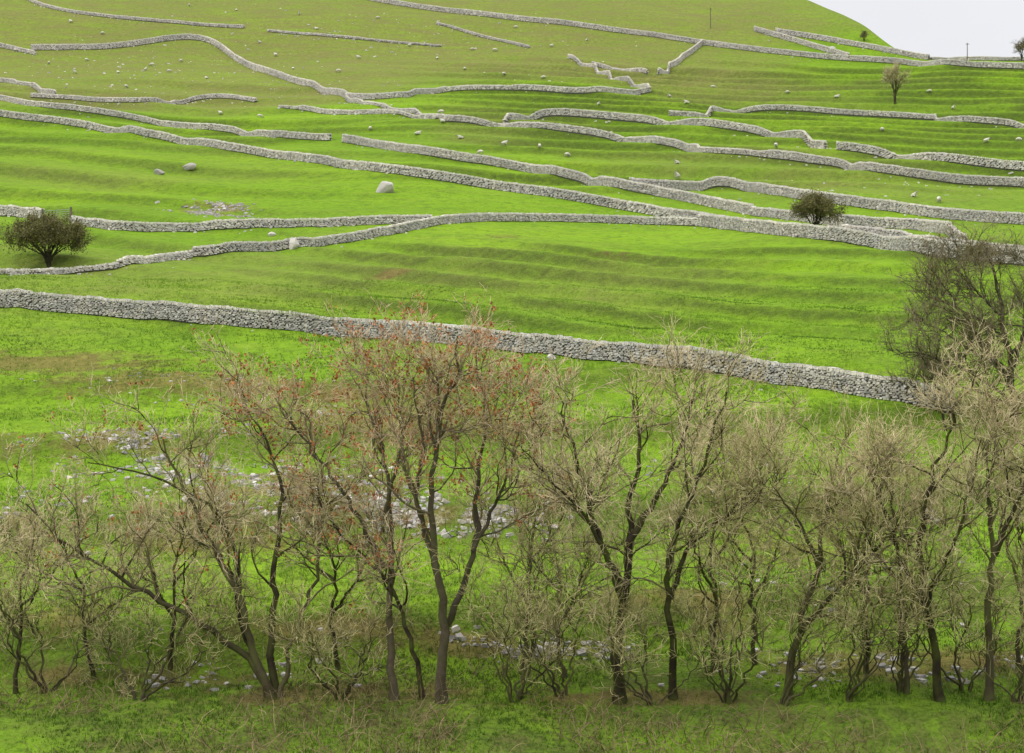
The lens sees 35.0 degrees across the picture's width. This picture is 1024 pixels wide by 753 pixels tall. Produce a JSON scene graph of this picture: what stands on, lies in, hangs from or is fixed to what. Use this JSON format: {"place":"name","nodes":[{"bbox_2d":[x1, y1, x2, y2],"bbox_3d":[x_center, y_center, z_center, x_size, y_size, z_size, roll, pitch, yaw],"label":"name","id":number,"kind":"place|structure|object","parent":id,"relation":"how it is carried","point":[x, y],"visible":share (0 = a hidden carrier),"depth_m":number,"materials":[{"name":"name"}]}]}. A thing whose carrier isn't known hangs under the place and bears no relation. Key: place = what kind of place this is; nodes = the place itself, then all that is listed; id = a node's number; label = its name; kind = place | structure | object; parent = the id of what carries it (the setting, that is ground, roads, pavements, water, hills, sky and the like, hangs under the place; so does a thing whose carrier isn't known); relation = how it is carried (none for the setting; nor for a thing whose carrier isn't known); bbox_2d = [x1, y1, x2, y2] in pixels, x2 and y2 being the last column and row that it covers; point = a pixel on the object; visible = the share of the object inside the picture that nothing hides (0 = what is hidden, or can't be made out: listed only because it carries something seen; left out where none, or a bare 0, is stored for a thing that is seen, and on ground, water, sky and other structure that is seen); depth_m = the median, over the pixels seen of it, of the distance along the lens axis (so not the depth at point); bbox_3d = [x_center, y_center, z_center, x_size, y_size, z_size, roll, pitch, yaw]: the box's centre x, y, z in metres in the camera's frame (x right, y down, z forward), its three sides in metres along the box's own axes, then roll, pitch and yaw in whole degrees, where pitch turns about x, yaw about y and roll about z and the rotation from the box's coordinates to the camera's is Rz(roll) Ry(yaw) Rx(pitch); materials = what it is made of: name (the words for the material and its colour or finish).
{"place":"outdoors","nodes":[
{"label":"outdoors","id":0,"kind":"place"},
{"bbox_2d":[0,0,1023,752],"bbox_3d":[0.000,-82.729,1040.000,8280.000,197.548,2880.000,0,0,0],"label":"ground","id":1,"kind":"structure","parent":0,"point":[62,170],"depth_m":143.47,"materials":[{"name":"green plant"}]},
{"bbox_2d":[0,43,36,55],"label":"dry stone wall","id":2,"kind":"structure","parent":1,"relation":"on","point":[13,47],"depth_m":403.66,"materials":[{"name":"stone"}]},
{"bbox_2d":[0,205,43,217],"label":"dry stone wall","id":3,"kind":"structure","parent":1,"relation":"on","point":[11,210],"depth_m":187.49,"materials":[{"name":"stone"}]},
{"bbox_2d":[0,77,56,93],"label":"dry stone wall","id":4,"kind":"structure","parent":1,"relation":"on","point":[37,87],"depth_m":358.33,"materials":[{"name":"stone"}]},
{"bbox_2d":[0,207,95,267],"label":"hawthorn tree","id":5,"kind":"object","parent":1,"relation":"on","point":[50,231],"visible":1,"depth_m":147.32,"materials":[{"name":"green plant"}]},
{"bbox_2d":[0,467,110,693],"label":"bare tree","id":6,"kind":"object","parent":1,"relation":"on","point":[15,672],"visible":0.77,"depth_m":61.54,"materials":[{"name":"brown plant"}]},
{"bbox_2d":[41,207,71,220],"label":"field gate","id":7,"kind":"structure","parent":1,"relation":"on","point":[70,211],"depth_m":177.85,"materials":[{"name":"grey wood"}]},
{"bbox_2d":[0,262,119,275],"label":"dry stone wall","id":8,"kind":"structure","parent":1,"relation":"on","point":[78,270],"depth_m":145.66,"materials":[{"name":"stone"}]},
{"bbox_2d":[0,516,154,693],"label":"bare shrub","id":9,"kind":"object","parent":1,"relation":"on","point":[15,622],"visible":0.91,"depth_m":61.42,"materials":[{"name":"brown plant"}]},
{"bbox_2d":[0,454,209,676],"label":"bare tree","id":10,"kind":"object","parent":1,"relation":"on","point":[13,521],"visible":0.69,"depth_m":62.06,"materials":[{"name":"brown plant"}]},
{"bbox_2d":[28,0,244,27],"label":"dry stone wall","id":11,"kind":"structure","parent":1,"relation":"on","point":[117,17],"depth_m":422.19,"materials":[{"name":"stone"}]},
{"bbox_2d":[30,93,257,104],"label":"dry stone wall","id":12,"kind":"structure","parent":1,"relation":"on","point":[118,100],"depth_m":337.88,"materials":[{"name":"stone"}]},
{"bbox_2d":[116,250,193,267],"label":"dry stone wall","id":13,"kind":"structure","parent":1,"relation":"on","point":[158,257],"depth_m":152.07,"materials":[{"name":"stone"}]},
{"bbox_2d":[154,169,164,174],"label":"boulder","id":14,"kind":"object","parent":1,"relation":"on","point":[158,172],"visible":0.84,"depth_m":233.67,"materials":[{"name":"stone"}]},
{"bbox_2d":[55,505,274,701],"bbox_3d":[-12.865,8.505,61.019,8.906,7.660,4.443,0,0,10],"label":"bare shrub","id":15,"kind":"object","parent":1,"relation":"on","point":[187,670],"visible":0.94,"depth_m":60.62,"materials":[{"name":"brown plant"}]},
{"bbox_2d":[0,95,331,140],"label":"dry stone wall","id":16,"kind":"structure","parent":1,"relation":"on","point":[219,127],"depth_m":306.59,"materials":[{"name":"stone"}]},
{"bbox_2d":[99,428,263,670],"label":"bare tree","id":17,"kind":"object","parent":1,"relation":"on","point":[170,663],"visible":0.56,"depth_m":62.81,"materials":[{"name":"brown plant"}]},
{"bbox_2d":[31,33,347,97],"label":"dry stone wall","id":18,"kind":"structure","parent":1,"relation":"on","point":[318,87],"depth_m":405.06,"materials":[{"name":"stone"}]},
{"bbox_2d":[183,163,195,169],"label":"boulder","id":19,"kind":"object","parent":1,"relation":"on","point":[190,166],"visible":1,"depth_m":235.70,"materials":[{"name":"stone"}]},
{"bbox_2d":[0,308,399,699],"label":"bare tree","id":20,"kind":"object","parent":1,"relation":"on","point":[251,657],"visible":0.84,"depth_m":60.91,"materials":[{"name":"brown plant"}]},
{"bbox_2d":[69,214,431,233],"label":"dry stone wall","id":21,"kind":"structure","parent":1,"relation":"on","point":[213,224],"depth_m":177.81,"materials":[{"name":"stone"}]},
{"bbox_2d":[289,238,298,249],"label":"boulder","id":22,"kind":"object","parent":1,"relation":"on","point":[293,243],"visible":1,"depth_m":163.23,"materials":[{"name":"stone"}]},
{"bbox_2d":[233,465,429,669],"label":"bare tree","id":23,"kind":"object","parent":1,"relation":"on","point":[336,608],"visible":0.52,"depth_m":62.61,"materials":[{"name":"brown plant"}]},
{"bbox_2d":[201,288,468,700],"bbox_3d":[-6.424,4.496,60.105,9.854,15.720,6.777,0,0,0],"label":"bare tree","id":24,"kind":"object","parent":1,"relation":"on","point":[382,564],"visible":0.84,"depth_m":60.12,"materials":[{"name":"brown plant"}]},
{"bbox_2d":[248,574,423,718],"bbox_3d":[-6.168,9.948,59.452,6.632,5.453,4.878,0,0,-27],"label":"bare shrub","id":25,"kind":"object","parent":1,"relation":"on","point":[335,641],"visible":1,"depth_m":58.92,"materials":[{"name":"brown plant"}]},
{"bbox_2d":[267,29,440,46],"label":"dry stone wall","id":26,"kind":"structure","parent":1,"relation":"on","point":[342,36],"depth_m":410.18,"materials":[{"name":"stone"}]},
{"bbox_2d":[272,393,438,699],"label":"bare tree","id":27,"kind":"object","parent":1,"relation":"on","point":[411,643],"visible":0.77,"depth_m":60.45,"materials":[{"name":"brown plant"}]},
{"bbox_2d":[278,105,444,118],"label":"dry stone wall","id":28,"kind":"structure","parent":1,"relation":"on","point":[354,111],"depth_m":306.11,"materials":[{"name":"stone"}]},
{"bbox_2d":[0,110,729,228],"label":"dry stone wall","id":29,"kind":"structure","parent":1,"relation":"on","point":[571,195],"depth_m":225.15,"materials":[{"name":"stone"}]},
{"bbox_2d":[376,181,393,192],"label":"boulder","id":30,"kind":"object","parent":1,"relation":"on","point":[385,187],"visible":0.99,"depth_m":210.00,"materials":[{"name":"stone"}]},
{"bbox_2d":[338,95,438,118],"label":"dry stone wall","id":31,"kind":"structure","parent":1,"relation":"on","point":[348,99],"depth_m":310.85,"materials":[{"name":"stone"}]},
{"bbox_2d":[192,212,698,256],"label":"dry stone wall","id":32,"kind":"structure","parent":1,"relation":"on","point":[253,246],"depth_m":179.86,"materials":[{"name":"stone"}]},
{"bbox_2d":[325,283,587,703],"bbox_3d":[-1.695,4.411,59.197,7.634,15.764,9.414,0,0,33],"label":"bare tree","id":33,"kind":"object","parent":1,"relation":"on","point":[445,622],"visible":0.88,"depth_m":58.72,"materials":[{"name":"brown plant"}]},
{"bbox_2d":[0,288,953,413],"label":"dry stone wall","id":34,"kind":"structure","parent":1,"relation":"on","point":[863,384],"depth_m":109.68,"materials":[{"name":"stone"}]},
{"bbox_2d":[436,22,529,48],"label":"dry stone wall","id":35,"kind":"structure","parent":1,"relation":"on","point":[485,36],"depth_m":413.28,"materials":[{"name":"stone"}]},
{"bbox_2d":[345,84,651,99],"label":"dry stone wall","id":36,"kind":"structure","parent":1,"relation":"on","point":[520,87],"depth_m":334.90,"materials":[{"name":"stone"}]},
{"bbox_2d":[4,8,992,205],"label":"hillside stones","id":37,"kind":"object","parent":1,"relation":"on","point":[111,85],"visible":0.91,"depth_m":389.10,"materials":[{"name":"stone"}]},
{"bbox_2d":[0,564,1023,752],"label":"undergrowth","id":38,"kind":"object","parent":1,"relation":"on","point":[447,725],"visible":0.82,"depth_m":57.43,"materials":[{"name":"green plant"}]},
{"bbox_2d":[0,199,1023,690],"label":"limestone scree","id":39,"kind":"structure","parent":1,"relation":"on","point":[444,533],"depth_m":78.39,"materials":[{"name":"grey stone"}]},
{"bbox_2d":[417,505,612,702],"bbox_3d":[0.301,8.431,59.879,8.017,7.709,5.770,0,0,-30],"label":"bare shrub","id":40,"kind":"object","parent":1,"relation":"on","point":[524,671],"visible":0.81,"depth_m":59.58,"materials":[{"name":"brown plant"}]},
{"bbox_2d":[437,413,623,668],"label":"bare tree","id":41,"kind":"object","parent":1,"relation":"on","point":[498,548],"visible":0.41,"depth_m":64.70,"materials":[{"name":"brown plant"}]},
{"bbox_2d":[478,530,609,698],"bbox_3d":[1.282,8.836,59.523,5.214,6.553,5.595,0,0,0],"label":"bare shrub","id":42,"kind":"object","parent":1,"relation":"on","point":[547,632],"visible":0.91,"depth_m":59.46,"materials":[{"name":"brown plant"}]},
{"bbox_2d":[341,134,753,214],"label":"dry stone wall","id":43,"kind":"structure","parent":1,"relation":"on","point":[743,208],"depth_m":229.89,"materials":[{"name":"stone"}]},
{"bbox_2d":[444,114,656,143],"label":"dry stone wall","id":44,"kind":"structure","parent":1,"relation":"on","point":[594,132],"depth_m":275.22,"materials":[{"name":"stone"}]},
{"bbox_2d":[547,354,555,360],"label":"boulder","id":45,"kind":"object","parent":1,"relation":"on","point":[549,356],"visible":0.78,"depth_m":105.87,"materials":[{"name":"stone"}]},
{"bbox_2d":[457,431,666,677],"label":"bare tree","id":46,"kind":"object","parent":1,"relation":"on","point":[550,534],"visible":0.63,"depth_m":62.30,"materials":[{"name":"brown plant"}]},
{"bbox_2d":[567,54,649,87],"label":"dry stone wall","id":47,"kind":"structure","parent":1,"relation":"on","point":[628,79],"depth_m":369.99,"materials":[{"name":"stone"}]},
{"bbox_2d":[464,315,762,704],"bbox_3d":[4.030,4.855,60.024,11.605,14.709,7.525,0,0,-43],"label":"bare tree","id":48,"kind":"object","parent":1,"relation":"on","point":[630,543],"visible":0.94,"depth_m":59.22,"materials":[{"name":"brown plant"}]},
{"bbox_2d":[592,61,648,73],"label":"dry stone wall","id":49,"kind":"structure","parent":1,"relation":"on","point":[605,66],"depth_m":386.80,"materials":[{"name":"stone"}]},
{"bbox_2d":[570,557,744,705],"bbox_3d":[4.975,9.309,59.780,6.913,5.841,4.701,0,0,-22],"label":"bare shrub","id":50,"kind":"object","parent":1,"relation":"on","point":[619,651],"visible":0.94,"depth_m":58.81,"materials":[{"name":"brown plant"}]},
{"bbox_2d":[503,108,835,148],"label":"dry stone wall","id":51,"kind":"structure","parent":1,"relation":"on","point":[717,123],"depth_m":288.05,"materials":[{"name":"stone"}]},
{"bbox_2d":[657,40,702,74],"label":"dry stone wall","id":52,"kind":"structure","parent":1,"relation":"on","point":[684,55],"depth_m":396.54,"materials":[{"name":"stone"}]},
{"bbox_2d":[551,326,822,700],"bbox_3d":[7.143,5.237,58.493,10.274,14.036,7.708,0,0,-29],"label":"bare tree","id":53,"kind":"object","parent":1,"relation":"on","point":[672,658],"visible":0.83,"depth_m":59.06,"materials":[{"name":"brown plant"}]},
{"bbox_2d":[369,0,1023,68],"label":"dry stone wall","id":54,"kind":"structure","parent":1,"relation":"on","point":[918,63],"depth_m":408.26,"materials":[{"name":"stone"}]},
{"bbox_2d":[613,458,805,704],"bbox_3d":[8.196,7.592,59.112,7.967,9.317,6.004,0,0,-36],"label":"bare shrub","id":55,"kind":"object","parent":1,"relation":"on","point":[727,690],"visible":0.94,"depth_m":58.80,"materials":[{"name":"brown plant"}]},
{"bbox_2d":[604,370,816,672],"bbox_3d":[7.640,5.575,62.233,5.060,12.236,8.238,0,0,45],"label":"bare tree","id":56,"kind":"object","parent":1,"relation":"on","point":[715,596],"visible":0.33,"depth_m":62.16,"materials":[{"name":"brown plant"}]},
{"bbox_2d":[646,419,836,664],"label":"bare tree","id":57,"kind":"object","parent":1,"relation":"on","point":[750,602],"visible":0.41,"depth_m":62.48,"materials":[{"name":"brown plant"}]},
{"bbox_2d":[744,206,844,226],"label":"dry stone wall","id":58,"kind":"structure","parent":1,"relation":"on","point":[780,214],"depth_m":191.51,"materials":[{"name":"stone"}]},
{"bbox_2d":[668,104,934,119],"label":"dry stone wall","id":59,"kind":"structure","parent":1,"relation":"on","point":[837,111],"depth_m":312.22,"materials":[{"name":"stone"}]},
{"bbox_2d":[753,26,849,54],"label":"dry stone wall","id":60,"kind":"structure","parent":1,"relation":"on","point":[797,40],"depth_m":410.33,"materials":[{"name":"stone"}]},
{"bbox_2d":[785,187,848,224],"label":"bush","id":61,"kind":"object","parent":1,"relation":"on","point":[819,205],"visible":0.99,"depth_m":177.34,"materials":[{"name":"green plant"}]},
{"bbox_2d":[754,539,883,705],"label":"bare shrub","id":62,"kind":"object","parent":1,"relation":"on","point":[793,683],"visible":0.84,"depth_m":58.97,"materials":[{"name":"brown plant"}]},
{"bbox_2d":[667,359,985,701],"bbox_3d":[11.678,5.769,59.178,11.799,12.926,7.101,0,0,0],"label":"bare tree","id":63,"kind":"object","parent":1,"relation":"on","point":[827,508],"visible":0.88,"depth_m":58.97,"materials":[{"name":"brown plant"}]},
{"bbox_2d":[629,176,1023,224],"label":"dry stone wall","id":64,"kind":"structure","parent":1,"relation":"on","point":[905,208],"depth_m":201.44,"materials":[{"name":"stone"}]},
{"bbox_2d":[656,136,1023,188],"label":"dry stone wall","id":65,"kind":"structure","parent":1,"relation":"on","point":[970,179],"depth_m":232.56,"materials":[{"name":"stone"}]},
{"bbox_2d":[775,28,930,59],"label":"dry stone wall","id":66,"kind":"structure","parent":1,"relation":"on","point":[862,45],"depth_m":407.42,"materials":[{"name":"stone"}]},
{"bbox_2d":[694,214,1023,265],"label":"dry stone wall","id":67,"kind":"structure","parent":1,"relation":"on","point":[848,235],"depth_m":167.90,"materials":[{"name":"stone"}]},
{"bbox_2d":[860,30,868,40],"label":"tree","id":68,"kind":"object","parent":1,"relation":"on","point":[863,34],"visible":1,"depth_m":410.57,"materials":[{"name":"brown plant"}]},
{"bbox_2d":[792,492,959,702],"bbox_3d":[12.963,8.076,58.661,5.643,8.154,5.436,0,0,0],"label":"bare shrub","id":69,"kind":"object","parent":1,"relation":"on","point":[850,695],"visible":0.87,"depth_m":58.32,"materials":[{"name":"brown plant"}]},
{"bbox_2d":[777,401,992,673],"bbox_3d":[14.346,6.273,60.842,6.928,10.745,7.529,0,0,40],"label":"bare tree","id":70,"kind":"object","parent":1,"relation":"on","point":[840,543],"visible":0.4,"depth_m":61.03,"materials":[{"name":"brown plant"}]},
{"bbox_2d":[834,214,951,234],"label":"dry stone wall","id":71,"kind":"structure","parent":1,"relation":"on","point":[928,225],"depth_m":184.96,"materials":[{"name":"stone"}]},
{"bbox_2d":[879,58,911,103],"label":"bare tree","id":72,"kind":"object","parent":1,"relation":"on","point":[893,79],"visible":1,"depth_m":322.17,"materials":[{"name":"brown plant"}]},
{"bbox_2d":[772,298,1023,701],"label":"bare tree","id":73,"kind":"object","parent":1,"relation":"on","point":[938,694],"visible":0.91,"depth_m":58.01,"materials":[{"name":"brown plant"}]},
{"bbox_2d":[846,521,978,693],"bbox_3d":[15.012,8.470,59.913,4.765,6.936,4.408,0,0,-36],"label":"bare shrub","id":74,"kind":"object","parent":1,"relation":"on","point":[900,683],"visible":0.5,"depth_m":59.74,"materials":[{"name":"brown plant"}]},
{"bbox_2d":[807,421,1018,694],"bbox_3d":[13.746,6.795,58.740,7.436,10.388,5.818,0,0,-19],"label":"bare tree","id":75,"kind":"object","parent":1,"relation":"on","point":[907,651],"visible":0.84,"depth_m":58.14,"materials":[{"name":"brown plant"}]},
{"bbox_2d":[836,141,1023,173],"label":"dry stone wall","id":76,"kind":"structure","parent":1,"relation":"on","point":[993,163],"depth_m":238.83,"materials":[{"name":"stone"}]},
{"bbox_2d":[876,323,985,430],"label":"bare tree","id":77,"kind":"object","parent":1,"relation":"on","point":[906,370],"visible":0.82,"depth_m":91.53,"materials":[{"name":"brown plant"}]},
{"bbox_2d":[841,224,1023,250],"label":"dry stone wall","id":78,"kind":"structure","parent":1,"relation":"on","point":[887,232],"depth_m":168.06,"materials":[{"name":"stone"}]},
{"bbox_2d":[871,535,1023,692],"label":"bare shrub","id":79,"kind":"object","parent":1,"relation":"on","point":[960,684],"visible":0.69,"depth_m":59.83,"materials":[{"name":"brown plant"}]},
{"bbox_2d":[872,213,1023,430],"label":"bare tree","id":80,"kind":"object","parent":1,"relation":"on","point":[947,274],"visible":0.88,"depth_m":92.94,"materials":[{"name":"brown plant"}]},
{"bbox_2d":[879,470,1023,703],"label":"bare shrub","id":81,"kind":"object","parent":1,"relation":"on","point":[1021,688],"visible":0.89,"depth_m":58.62,"materials":[{"name":"brown plant"}]},
{"bbox_2d":[947,225,967,239],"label":"dry stone wall","id":82,"kind":"structure","parent":1,"relation":"on","point":[948,232],"depth_m":169.33,"materials":[{"name":"stone"}]},
{"bbox_2d":[953,237,998,264],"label":"bush","id":83,"kind":"object","parent":1,"relation":"on","point":[963,248],"visible":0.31,"depth_m":149.13,"materials":[{"name":"brown plant"}]},
{"bbox_2d":[930,56,1023,60],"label":"dry stone wall","id":84,"kind":"structure","parent":1,"relation":"on","point":[990,58],"depth_m":397.50,"materials":[{"name":"stone"}]},
{"bbox_2d":[933,299,1023,700],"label":"bare tree","id":85,"kind":"object","parent":1,"relation":"on","point":[989,691],"visible":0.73,"depth_m":58.23,"materials":[{"name":"brown plant"}]},
{"bbox_2d":[934,115,1023,127],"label":"dry stone wall","id":86,"kind":"structure","parent":1,"relation":"on","point":[993,121],"depth_m":298.56,"materials":[{"name":"stone"}]},
{"bbox_2d":[949,392,1023,669],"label":"bare tree","id":87,"kind":"object","parent":1,"relation":"on","point":[1019,533],"visible":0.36,"depth_m":61.77,"materials":[{"name":"brown plant"}]},
{"bbox_2d":[1012,37,1023,60],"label":"bare tree","id":88,"kind":"object","parent":1,"relation":"on","point":[1019,46],"visible":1,"depth_m":396.73,"materials":[{"name":"brown plant"}]},
{"bbox_2d":[809,0,1023,57],"label":"sky","id":89,"kind":"structure","parent":0,"point":[936,28],"materials":[{"name":"white"}]}
]}

